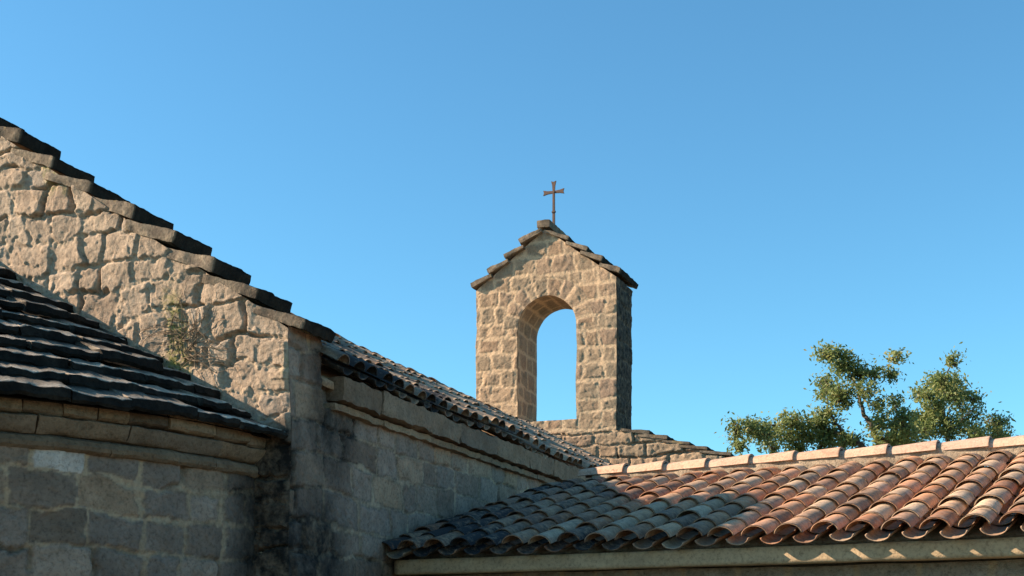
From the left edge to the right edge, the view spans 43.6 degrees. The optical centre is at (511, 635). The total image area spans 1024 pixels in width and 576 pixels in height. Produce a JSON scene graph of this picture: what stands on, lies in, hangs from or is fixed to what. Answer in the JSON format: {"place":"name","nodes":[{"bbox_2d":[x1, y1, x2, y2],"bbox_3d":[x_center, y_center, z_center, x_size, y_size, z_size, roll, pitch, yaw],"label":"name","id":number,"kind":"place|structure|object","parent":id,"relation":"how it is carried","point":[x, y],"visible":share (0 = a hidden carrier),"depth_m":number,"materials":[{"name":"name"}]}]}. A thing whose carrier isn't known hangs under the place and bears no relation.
{"place":"outdoors","nodes":[
{"label":"outdoors","id":0,"kind":"place"},
{"bbox_2d":[0,0,1023,455],"label":"sky","id":1,"kind":"structure","parent":0,"point":[772,180],"materials":[{"name":"blue"}]},
{"bbox_2d":[382,435,1023,575],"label":"tiled wing","id":2,"kind":"structure","parent":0,"point":[939,508],"depth_m":10.03,"materials":[{"name":"brown tile"}]},
{"bbox_3d":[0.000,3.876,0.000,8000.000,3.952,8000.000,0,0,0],"label":"ground","id":3,"kind":"structure","parent":0,"visible":0},
{"bbox_2d":[0,266,287,575],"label":"apse","id":4,"kind":"structure","parent":3,"relation":"on","point":[119,456],"depth_m":8.48,"materials":[{"name":"stone"}]},
{"bbox_2d":[0,117,733,575],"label":"nave","id":5,"kind":"structure","parent":3,"relation":"on","point":[364,459],"depth_m":10.05,"materials":[{"name":"stone"}]},
{"bbox_2d":[133,279,239,388],"bbox_3d":[-2.469,-2.240,9.664,0.989,0.951,0.044,0,0,21],"label":"wall plant","id":6,"kind":"object","parent":5,"relation":"attached to","point":[191,343],"depth_m":9.65,"materials":[{"name":"green plant"}]},
{"bbox_2d":[470,219,637,461],"bbox_3d":[0.872,-5.836,26.296,3.217,5.090,1.384,0,0,22],"label":"bell cote","id":7,"kind":"object","parent":5,"relation":"on","point":[536,279],"visible":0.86,"depth_m":25.80,"materials":[{"name":"stone"}]},
{"bbox_2d":[543,181,563,223],"bbox_3d":[0.859,-8.888,26.316,0.450,0.925,0.070,0,0,21],"label":"iron cross","id":8,"kind":"object","parent":7,"relation":"on","point":[553,191],"visible":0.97,"depth_m":26.29,"materials":[{"name":"metal"}]},
{"bbox_2d":[715,339,932,455],"bbox_3d":[7.580,-2.551,31.070,5.442,9.113,2.838,0,0,0],"label":"oak tree","id":9,"kind":"object","parent":3,"relation":"on","point":[817,429],"visible":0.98,"depth_m":30.73,"materials":[{"name":"green plant"}]},
{"bbox_2d":[904,342,1020,441],"bbox_3d":[11.519,-2.718,33.017,3.272,9.444,2.820,0,0,0],"label":"oak tree","id":10,"kind":"object","parent":3,"relation":"on","point":[942,393],"visible":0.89,"depth_m":32.36,"materials":[{"name":"green plant"}]}
]}

